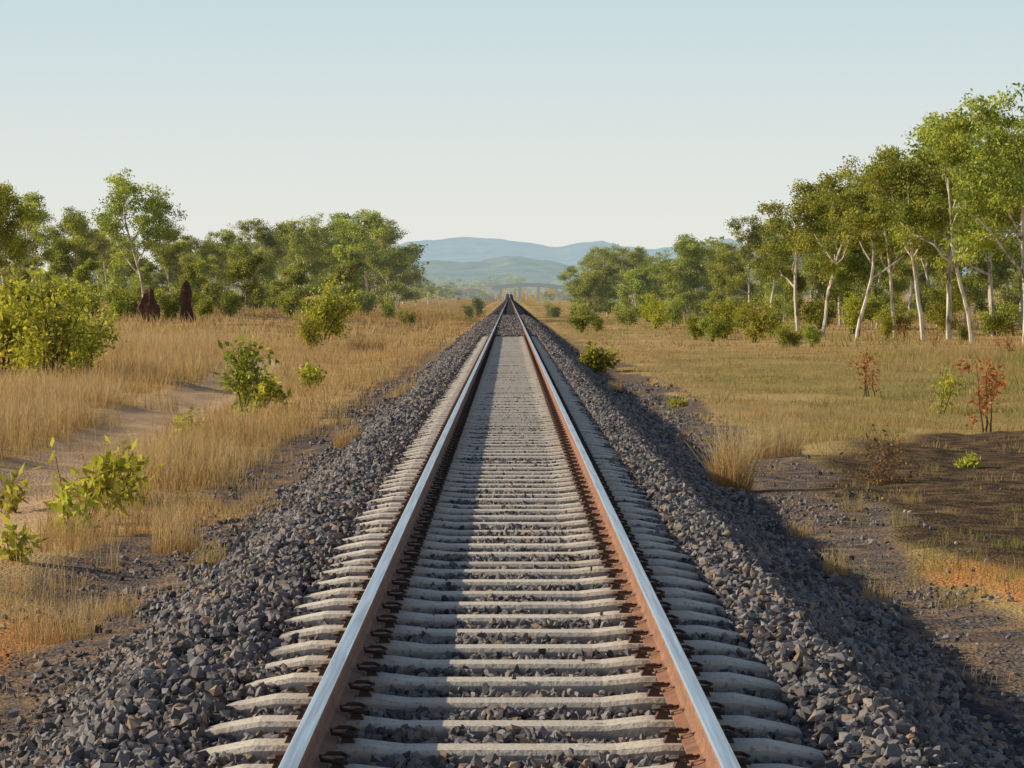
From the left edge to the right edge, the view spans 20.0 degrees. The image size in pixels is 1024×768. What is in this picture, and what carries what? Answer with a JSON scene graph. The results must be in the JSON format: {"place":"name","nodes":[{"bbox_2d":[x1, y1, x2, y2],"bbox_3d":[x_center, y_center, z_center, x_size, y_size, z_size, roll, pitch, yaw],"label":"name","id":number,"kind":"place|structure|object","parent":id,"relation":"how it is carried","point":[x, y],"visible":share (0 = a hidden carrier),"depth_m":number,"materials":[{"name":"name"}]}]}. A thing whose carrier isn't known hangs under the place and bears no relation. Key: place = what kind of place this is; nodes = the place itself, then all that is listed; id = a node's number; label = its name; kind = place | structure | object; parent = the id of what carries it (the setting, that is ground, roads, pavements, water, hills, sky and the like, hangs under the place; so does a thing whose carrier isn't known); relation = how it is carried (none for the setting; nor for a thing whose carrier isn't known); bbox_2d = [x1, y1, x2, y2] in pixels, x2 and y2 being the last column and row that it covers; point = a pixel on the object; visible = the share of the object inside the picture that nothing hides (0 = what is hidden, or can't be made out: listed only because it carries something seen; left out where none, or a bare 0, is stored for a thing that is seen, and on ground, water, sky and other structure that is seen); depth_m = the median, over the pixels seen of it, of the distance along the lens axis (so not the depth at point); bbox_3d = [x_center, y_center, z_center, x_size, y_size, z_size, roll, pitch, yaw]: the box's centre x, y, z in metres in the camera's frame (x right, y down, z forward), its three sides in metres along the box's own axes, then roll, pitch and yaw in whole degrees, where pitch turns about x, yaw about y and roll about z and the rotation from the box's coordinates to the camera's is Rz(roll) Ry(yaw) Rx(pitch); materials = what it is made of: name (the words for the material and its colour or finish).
{"place":"outdoors","nodes":[
{"label":"outdoors","id":0,"kind":"place"},
{"bbox_2d":[0,237,1007,284],"bbox_3d":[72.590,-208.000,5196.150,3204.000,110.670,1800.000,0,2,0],"label":"hills","id":1,"kind":"structure","parent":0,"point":[461,249],"depth_m":4874.24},
{"bbox_2d":[0,285,1023,767],"bbox_3d":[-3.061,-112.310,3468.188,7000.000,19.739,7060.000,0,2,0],"label":"ground","id":2,"kind":"structure","parent":0,"point":[978,511],"depth_m":37.32,"materials":[{"name":"soil"}]},
{"bbox_2d":[0,180,24,277],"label":"eucalyptus tree","id":3,"kind":"object","parent":2,"relation":"on","point":[6,235],"visible":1,"depth_m":174.70,"materials":[{"name":"green plant"}]},
{"bbox_2d":[0,183,40,284],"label":"eucalyptus tree","id":4,"kind":"object","parent":2,"relation":"on","point":[15,253],"visible":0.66,"depth_m":179.05,"materials":[{"name":"green plant"}]},
{"bbox_2d":[0,463,42,512],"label":"leafy plant","id":5,"kind":"object","parent":2,"relation":"on","point":[15,497],"visible":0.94,"depth_m":33.44,"materials":[{"name":"green plant"}]},
{"bbox_2d":[0,512,48,562],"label":"leafy plant","id":6,"kind":"object","parent":2,"relation":"on","point":[10,537],"visible":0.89,"depth_m":25.29,"materials":[{"name":"green plant"}]},
{"bbox_2d":[1,190,67,289],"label":"eucalyptus tree","id":7,"kind":"object","parent":2,"relation":"on","point":[39,217],"visible":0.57,"depth_m":198.13,"materials":[{"name":"green plant"}]},
{"bbox_2d":[0,264,78,377],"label":"green bush","id":8,"kind":"object","parent":2,"relation":"on","point":[6,329],"visible":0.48,"depth_m":77.06,"materials":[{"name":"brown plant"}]},
{"bbox_2d":[0,257,123,380],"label":"green bush","id":9,"kind":"object","parent":2,"relation":"on","point":[49,347],"visible":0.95,"depth_m":75.37,"materials":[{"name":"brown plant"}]},
{"bbox_2d":[0,592,138,644],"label":"grass tuft","id":10,"kind":"object","parent":2,"relation":"on","point":[73,633],"visible":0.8,"depth_m":20.42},
{"bbox_2d":[43,467,101,537],"bbox_3d":[-4.411,1.229,29.299,0.569,0.841,0.588,1,2,17],"label":"leafy plant","id":11,"kind":"object","parent":2,"relation":"on","point":[64,500],"visible":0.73,"depth_m":29.23,"materials":[{"name":"green plant"}]},
{"bbox_2d":[46,205,101,272],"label":"eucalyptus tree","id":12,"kind":"object","parent":2,"relation":"on","point":[74,224],"visible":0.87,"depth_m":219.95,"materials":[{"name":"green plant"}]},
{"bbox_2d":[56,277,106,317],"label":"green bush","id":13,"kind":"object","parent":2,"relation":"on","point":[92,298],"visible":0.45,"depth_m":189.93,"materials":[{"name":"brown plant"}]},
{"bbox_2d":[67,258,104,311],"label":"young eucalyptus","id":14,"kind":"object","parent":2,"relation":"on","point":[81,273],"visible":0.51,"depth_m":206.40,"materials":[{"name":"green plant"}]},
{"bbox_2d":[56,298,126,372],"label":"green bush","id":15,"kind":"object","parent":2,"relation":"on","point":[86,354],"visible":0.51,"depth_m":80.31,"materials":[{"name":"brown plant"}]},
{"bbox_2d":[44,437,157,521],"bbox_3d":[-4.374,1.074,30.664,1.151,1.065,1.083,0,2,0],"label":"leafy plant","id":16,"kind":"object","parent":2,"relation":"on","point":[100,479],"visible":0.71,"depth_m":30.52,"materials":[{"name":"green plant"}]},
{"bbox_2d":[85,229,130,304],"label":"eucalyptus tree","id":17,"kind":"object","parent":2,"relation":"on","point":[104,263],"visible":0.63,"depth_m":239.97,"materials":[{"name":"green plant"}]},
{"bbox_2d":[75,584,153,619],"bbox_3d":[-3.049,1.623,21.856,0.708,0.342,0.555,2,2,42],"label":"grass tuft","id":18,"kind":"object","parent":2,"relation":"on","point":[110,603],"visible":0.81,"depth_m":21.81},
{"bbox_2d":[101,284,141,317],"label":"green bush","id":19,"kind":"object","parent":2,"relation":"on","point":[133,302],"visible":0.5,"depth_m":189.79,"materials":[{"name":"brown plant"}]},
{"bbox_2d":[96,237,147,296],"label":"young eucalyptus","id":20,"kind":"object","parent":2,"relation":"on","point":[117,274],"visible":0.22,"depth_m":252.96,"materials":[{"name":"green plant"}]},
{"bbox_2d":[91,435,165,505],"bbox_3d":[-4.428,1.034,33.467,0.925,0.891,0.955,0,2,0],"label":"leafy plant","id":21,"kind":"object","parent":2,"relation":"on","point":[137,469],"visible":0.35,"depth_m":33.39,"materials":[{"name":"green plant"}]},
{"bbox_2d":[90,168,187,296],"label":"eucalyptus tree","id":22,"kind":"object","parent":2,"relation":"on","point":[124,189],"visible":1,"depth_m":203.78,"materials":[{"name":"green plant"}]},
{"bbox_2d":[127,260,160,300],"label":"young eucalyptus","id":23,"kind":"object","parent":2,"relation":"on","point":[146,270],"visible":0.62,"depth_m":216.48,"materials":[{"name":"green plant"}]},
{"bbox_2d":[137,286,160,322],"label":"termite mound","id":24,"kind":"object","parent":2,"relation":"on","point":[148,305],"visible":0.84,"depth_m":171.58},
{"bbox_2d":[142,217,190,293],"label":"eucalyptus tree","id":25,"kind":"object","parent":2,"relation":"on","point":[167,260],"visible":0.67,"depth_m":224.04,"materials":[{"name":"green plant"}]},
{"bbox_2d":[151,276,203,312],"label":"green bush","id":26,"kind":"object","parent":2,"relation":"on","point":[161,294],"visible":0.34,"depth_m":199.20,"materials":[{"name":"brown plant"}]},
{"bbox_2d":[138,501,217,554],"bbox_3d":[-3.277,1.358,27.807,0.989,0.563,0.824,0,2,-13],"label":"grass tuft","id":27,"kind":"object","parent":2,"relation":"on","point":[168,544],"visible":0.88,"depth_m":27.72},
{"bbox_2d":[179,280,195,322],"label":"termite mound","id":28,"kind":"object","parent":2,"relation":"on","point":[185,297],"visible":0.88,"depth_m":173.67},
{"bbox_2d":[179,259,208,306],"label":"young eucalyptus","id":29,"kind":"object","parent":2,"relation":"on","point":[191,269],"visible":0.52,"depth_m":207.76,"materials":[{"name":"green plant"}]},
{"bbox_2d":[175,234,219,294],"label":"eucalyptus tree","id":30,"kind":"object","parent":2,"relation":"on","point":[190,239],"visible":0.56,"depth_m":249.66,"materials":[{"name":"green plant"}]},
{"bbox_2d":[200,229,240,291],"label":"eucalyptus tree","id":31,"kind":"object","parent":2,"relation":"on","point":[228,238],"visible":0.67,"depth_m":258.75,"materials":[{"name":"green plant"}]},
{"bbox_2d":[217,288,246,316],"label":"green bush","id":32,"kind":"object","parent":2,"relation":"on","point":[231,304],"visible":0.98,"depth_m":199.70,"materials":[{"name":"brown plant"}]},
{"bbox_2d":[218,254,270,313],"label":"young eucalyptus","id":33,"kind":"object","parent":2,"relation":"on","point":[247,267],"visible":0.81,"depth_m":206.59,"materials":[{"name":"green plant"}]},
{"bbox_2d":[214,332,279,419],"bbox_3d":[-5.196,-0.086,57.816,1.566,1.930,1.254,1,2,30],"label":"young sapling","id":34,"kind":"object","parent":2,"relation":"on","point":[238,373],"visible":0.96,"depth_m":57.73,"materials":[{"name":"green plant"}]},
{"bbox_2d":[212,218,285,283],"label":"eucalyptus tree","id":35,"kind":"object","parent":2,"relation":"on","point":[258,229],"visible":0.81,"depth_m":250.21,"materials":[{"name":"green plant"}]},
{"bbox_2d":[234,364,292,411],"bbox_3d":[-5.238,0.134,61.150,1.295,1.120,1.293,0,2,5],"label":"young sapling","id":36,"kind":"object","parent":2,"relation":"on","point":[265,389],"visible":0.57,"depth_m":61.16,"materials":[{"name":"green plant"}]},
{"bbox_2d":[277,284,303,316],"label":"green bush","id":37,"kind":"object","parent":2,"relation":"on","point":[289,304],"visible":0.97,"depth_m":209.75,"materials":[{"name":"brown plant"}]},
{"bbox_2d":[268,260,317,314],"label":"young eucalyptus","id":38,"kind":"object","parent":2,"relation":"on","point":[297,276],"visible":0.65,"depth_m":216.68,"materials":[{"name":"green plant"}]},
{"bbox_2d":[275,215,328,287],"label":"eucalyptus tree","id":39,"kind":"object","parent":2,"relation":"on","point":[299,244],"visible":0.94,"depth_m":268.04,"materials":[{"name":"green plant"}]},
{"bbox_2d":[291,310,325,349],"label":"green bush","id":40,"kind":"object","parent":2,"relation":"on","point":[308,335],"visible":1,"depth_m":119.31,"materials":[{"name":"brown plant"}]},
{"bbox_2d":[291,358,326,391],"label":"leafy plant","id":41,"kind":"object","parent":2,"relation":"on","point":[314,372],"visible":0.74,"depth_m":75.09,"materials":[{"name":"green plant"}]},
{"bbox_2d":[288,243,329,299],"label":"young eucalyptus","id":42,"kind":"object","parent":2,"relation":"on","point":[317,268],"visible":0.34,"depth_m":275.26,"materials":[{"name":"green plant"}]},
{"bbox_2d":[289,273,364,340],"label":"green bush","id":43,"kind":"object","parent":2,"relation":"on","point":[326,312],"visible":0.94,"depth_m":140.12,"materials":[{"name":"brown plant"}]},
{"bbox_2d":[315,211,364,288],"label":"eucalyptus tree","id":44,"kind":"object","parent":2,"relation":"on","point":[332,222],"visible":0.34,"depth_m":279.50,"materials":[{"name":"green plant"}]},
{"bbox_2d":[322,258,368,311],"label":"young eucalyptus","id":45,"kind":"object","parent":2,"relation":"on","point":[348,270],"visible":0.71,"depth_m":232.72,"materials":[{"name":"green plant"}]},
{"bbox_2d":[330,244,369,313],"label":"young eucalyptus","id":46,"kind":"object","parent":2,"relation":"on","point":[346,255],"visible":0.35,"depth_m":250.71,"materials":[{"name":"green plant"}]},
{"bbox_2d":[327,209,413,311],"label":"eucalyptus tree","id":47,"kind":"object","parent":2,"relation":"on","point":[359,239],"visible":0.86,"depth_m":273.55,"materials":[{"name":"green plant"}]},
{"bbox_2d":[364,218,420,297],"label":"eucalyptus tree","id":48,"kind":"object","parent":2,"relation":"on","point":[391,240],"visible":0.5,"depth_m":298.28,"materials":[{"name":"green plant"}]},
{"bbox_2d":[375,251,423,310],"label":"young eucalyptus","id":49,"kind":"object","parent":2,"relation":"on","point":[394,287],"visible":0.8,"depth_m":293.78,"materials":[{"name":"green plant"}]},
{"bbox_2d":[0,236,1015,308],"bbox_3d":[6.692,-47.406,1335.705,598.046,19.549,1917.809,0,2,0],"label":"distant trees","id":50,"kind":"object","parent":2,"relation":"on","point":[444,288],"visible":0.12,"depth_m":718.75,"materials":[{"name":"green plant"}]},
{"bbox_2d":[0,314,1023,767],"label":"track ballast","id":51,"kind":"structure","parent":2,"relation":"on","point":[242,594],"depth_m":16.55,"materials":[{"name":"gravel"}]},
{"bbox_2d":[198,300,826,767],"bbox_3d":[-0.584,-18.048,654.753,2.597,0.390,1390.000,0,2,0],"label":"railway track","id":52,"kind":"structure","parent":51,"relation":"on","point":[686,704],"depth_m":15.60,"materials":[{"name":"concrete"}]},
{"bbox_2d":[0,300,1023,719],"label":"dry grass","id":53,"kind":"structure","parent":2,"relation":"on","point":[186,460],"depth_m":63.36,"materials":[{"name":"plant"}]},
{"bbox_2d":[492,283,565,300],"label":"rail overpass","id":54,"kind":"object","parent":2,"relation":"on","point":[520,285],"visible":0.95,"depth_m":1325.31,"materials":[{"name":"concrete"}]},
{"bbox_2d":[564,307,598,332],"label":"green bush","id":55,"kind":"object","parent":2,"relation":"on","point":[581,322],"visible":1,"depth_m":189.87,"materials":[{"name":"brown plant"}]},
{"bbox_2d":[573,269,615,315],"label":"young eucalyptus","id":56,"kind":"object","parent":2,"relation":"on","point":[592,279],"visible":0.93,"depth_m":283.04,"materials":[{"name":"green plant"}]},
{"bbox_2d":[574,263,619,315],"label":"young eucalyptus","id":57,"kind":"object","parent":2,"relation":"on","point":[607,271],"visible":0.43,"depth_m":305.03,"materials":[{"name":"green plant"}]},
{"bbox_2d":[577,336,620,371],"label":"leafy plant","id":58,"kind":"object","parent":2,"relation":"on","point":[594,359],"visible":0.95,"depth_m":93.29,"materials":[{"name":"green plant"}]},
{"bbox_2d":[596,243,643,304],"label":"eucalyptus tree","id":59,"kind":"object","parent":2,"relation":"on","point":[618,264],"visible":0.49,"depth_m":339.18,"materials":[{"name":"green plant"}]},
{"bbox_2d":[612,269,648,316],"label":"young eucalyptus","id":60,"kind":"object","parent":2,"relation":"on","point":[621,290],"visible":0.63,"depth_m":271.74,"materials":[{"name":"green plant"}]},
{"bbox_2d":[629,266,667,321],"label":"young eucalyptus","id":61,"kind":"object","parent":2,"relation":"on","point":[642,280],"visible":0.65,"depth_m":269.47,"materials":[{"name":"green plant"}]},
{"bbox_2d":[654,233,705,318],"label":"eucalyptus tree","id":62,"kind":"object","parent":2,"relation":"on","point":[688,257],"visible":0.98,"depth_m":261.61,"materials":[{"name":"green plant"}]},
{"bbox_2d":[662,263,706,316],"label":"young eucalyptus","id":63,"kind":"object","parent":2,"relation":"on","point":[692,280],"visible":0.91,"depth_m":261.79,"materials":[{"name":"green plant"}]},
{"bbox_2d":[693,313,730,341],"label":"green bush","id":64,"kind":"object","parent":2,"relation":"on","point":[712,330],"visible":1,"depth_m":154.86,"materials":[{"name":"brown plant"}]},
{"bbox_2d":[695,263,739,319],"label":"young eucalyptus","id":65,"kind":"object","parent":2,"relation":"on","point":[718,281],"visible":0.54,"depth_m":236.11,"materials":[{"name":"green plant"}]},
{"bbox_2d":[702,294,740,338],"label":"green bush","id":66,"kind":"object","parent":2,"relation":"on","point":[729,313],"visible":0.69,"depth_m":164.72,"materials":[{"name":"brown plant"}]},
{"bbox_2d":[697,237,746,301],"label":"eucalyptus tree","id":67,"kind":"object","parent":2,"relation":"on","point":[709,253],"visible":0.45,"depth_m":259.87,"materials":[{"name":"green plant"}]},
{"bbox_2d":[665,405,812,492],"bbox_3d":[2.602,0.847,36.660,3.238,1.276,2.940,0,2,0],"label":"grass tuft","id":68,"kind":"object","parent":2,"relation":"on","point":[734,472],"visible":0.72,"depth_m":36.71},
{"bbox_2d":[713,214,778,308],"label":"eucalyptus tree","id":69,"kind":"object","parent":2,"relation":"on","point":[751,237],"visible":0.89,"depth_m":225.22,"materials":[{"name":"green plant"}]},
{"bbox_2d":[732,292,784,342],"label":"green bush","id":70,"kind":"object","parent":2,"relation":"on","point":[757,326],"visible":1,"depth_m":150.07,"materials":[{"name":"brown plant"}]},
{"bbox_2d":[743,219,800,309],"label":"eucalyptus tree","id":71,"kind":"object","parent":2,"relation":"on","point":[771,237],"visible":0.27,"depth_m":230.06,"materials":[{"name":"green plant"}]},
{"bbox_2d":[761,263,792,319],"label":"young eucalyptus","id":72,"kind":"object","parent":2,"relation":"on","point":[780,297],"visible":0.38,"depth_m":244.20,"materials":[{"name":"green plant"}]},
{"bbox_2d":[734,408,823,459],"bbox_3d":[3.766,0.749,43.323,2.039,0.835,2.499,1,2,17],"label":"grass tuft","id":73,"kind":"object","parent":2,"relation":"on","point":[794,446],"visible":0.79,"depth_m":43.12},
{"bbox_2d":[769,321,805,347],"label":"green bush","id":74,"kind":"object","parent":2,"relation":"on","point":[783,335],"visible":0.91,"depth_m":139.93,"materials":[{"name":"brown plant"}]},
{"bbox_2d":[751,178,838,330],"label":"eucalyptus tree","id":75,"kind":"object","parent":2,"relation":"on","point":[790,235],"visible":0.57,"depth_m":189.70,"materials":[{"name":"green plant"}]},
{"bbox_2d":[778,266,816,327],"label":"young eucalyptus","id":76,"kind":"object","parent":2,"relation":"on","point":[801,282],"visible":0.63,"depth_m":193.97,"materials":[{"name":"green plant"}]},
{"bbox_2d":[798,296,841,329],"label":"green bush","id":77,"kind":"object","parent":2,"relation":"on","point":[817,317],"visible":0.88,"depth_m":189.78,"materials":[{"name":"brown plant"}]},
{"bbox_2d":[777,163,868,336],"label":"eucalyptus tree","id":78,"kind":"object","parent":2,"relation":"on","point":[819,209],"visible":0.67,"depth_m":169.12,"materials":[{"name":"green plant"}]},
{"bbox_2d":[823,238,888,318],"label":"young eucalyptus","id":79,"kind":"object","parent":2,"relation":"on","point":[852,265],"visible":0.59,"depth_m":190.49,"materials":[{"name":"green plant"}]},
{"bbox_2d":[836,287,878,333],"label":"green bush","id":80,"kind":"object","parent":2,"relation":"on","point":[854,312],"visible":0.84,"depth_m":174.79,"materials":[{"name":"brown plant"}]},
{"bbox_2d":[846,342,888,396],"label":"dead shrub","id":81,"kind":"object","parent":2,"relation":"on","point":[872,374],"visible":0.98,"depth_m":70.69,"materials":[{"name":"brown plant"}]},
{"bbox_2d":[853,242,909,328],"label":"young eucalyptus","id":82,"kind":"object","parent":2,"relation":"on","point":[877,291],"visible":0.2,"depth_m":193.93,"materials":[{"name":"green plant"}]},
{"bbox_2d":[834,155,939,340],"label":"eucalyptus tree","id":83,"kind":"object","parent":2,"relation":"on","point":[868,219],"visible":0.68,"depth_m":158.11,"materials":[{"name":"green plant"}]},
{"bbox_2d":[844,144,929,336],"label":"eucalyptus tree","id":84,"kind":"object","parent":2,"relation":"on","point":[883,249],"visible":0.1,"depth_m":166.98,"materials":[{"name":"green plant"}]},
{"bbox_2d":[840,424,934,484],"bbox_3d":[4.921,0.954,38.626,1.214,0.890,1.430,1,2,33],"label":"dead shrub","id":85,"kind":"object","parent":2,"relation":"on","point":[885,474],"visible":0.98,"depth_m":38.49,"materials":[{"name":"brown plant"}]},
{"bbox_2d":[869,301,924,332],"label":"green bush","id":86,"kind":"object","parent":2,"relation":"on","point":[908,315],"visible":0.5,"depth_m":179.75,"materials":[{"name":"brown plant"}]},
{"bbox_2d":[854,145,962,341],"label":"eucalyptus tree","id":87,"kind":"object","parent":2,"relation":"on","point":[898,175],"visible":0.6,"depth_m":150.19,"materials":[{"name":"green plant"}]},
{"bbox_2d":[867,108,1018,339],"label":"eucalyptus tree","id":88,"kind":"object","parent":2,"relation":"on","point":[923,133],"visible":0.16,"depth_m":158.09,"materials":[{"name":"green plant"}]},
{"bbox_2d":[917,284,970,333],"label":"green bush","id":89,"kind":"object","parent":2,"relation":"on","point":[941,320],"visible":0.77,"depth_m":169.62,"materials":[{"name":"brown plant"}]},
{"bbox_2d":[921,362,966,412],"bbox_3d":[9.018,0.133,60.117,0.858,1.204,0.850,-1,2,-25],"label":"young sapling","id":90,"kind":"object","parent":2,"relation":"on","point":[946,382],"visible":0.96,"depth_m":60.12,"materials":[{"name":"green plant"}]},
{"bbox_2d":[879,112,1016,342],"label":"eucalyptus tree","id":91,"kind":"object","parent":2,"relation":"on","point":[950,148],"visible":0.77,"depth_m":141.20,"materials":[{"name":"green plant"}]},
{"bbox_2d":[920,249,976,321],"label":"young eucalyptus","id":92,"kind":"object","parent":2,"relation":"on","point":[941,277],"visible":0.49,"depth_m":203.16,"materials":[{"name":"green plant"}]},
{"bbox_2d":[909,115,1020,335],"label":"eucalyptus tree","id":93,"kind":"object","parent":2,"relation":"on","point":[988,273],"visible":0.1,"depth_m":165.11,"materials":[{"name":"green plant"}]},
{"bbox_2d":[947,355,1014,432],"bbox_3d":[8.566,0.222,53.089,1.254,1.554,1.371,1,2,25],"label":"red leaved sapling","id":94,"kind":"object","parent":2,"relation":"on","point":[1002,383],"visible":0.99,"depth_m":53.10,"materials":[{"name":"brown plant"}]},
{"bbox_2d":[943,82,1023,342],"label":"eucalyptus tree","id":95,"kind":"object","parent":2,"relation":"on","point":[994,160],"visible":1,"depth_m":136.24,"materials":[{"name":"green plant"}]},
{"bbox_2d":[966,225,1020,315],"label":"young eucalyptus","id":96,"kind":"object","parent":2,"relation":"on","point":[1003,274],"visible":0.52,"depth_m":204.16,"materials":[{"name":"green plant"}]},
{"bbox_2d":[971,299,1022,335],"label":"green bush","id":97,"kind":"object","parent":2,"relation":"on","point":[989,323],"visible":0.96,"depth_m":164.54,"materials":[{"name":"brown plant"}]},
{"bbox_2d":[973,234,1020,306],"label":"young eucalyptus","id":98,"kind":"object","parent":2,"relation":"on","point":[1011,296],"visible":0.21,"depth_m":250.36,"materials":[{"name":"green plant"}]},
{"bbox_2d":[0,377,1023,759],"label":"loose gravel","id":99,"kind":"structure","parent":0,"point":[968,677],"depth_m":26.40,"materials":[{"name":"gravel"}]},
{"bbox_2d":[0,0,1023,274],"label":"sky","id":100,"kind":"structure","parent":0,"point":[551,123],"materials":[{"name":"blue"}]},
{"bbox_2d":[376,256,1002,287],"bbox_3d":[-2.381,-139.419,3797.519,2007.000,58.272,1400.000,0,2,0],"label":"wooded hills","id":101,"kind":"structure","parent":0,"point":[537,271],"depth_m":3594.20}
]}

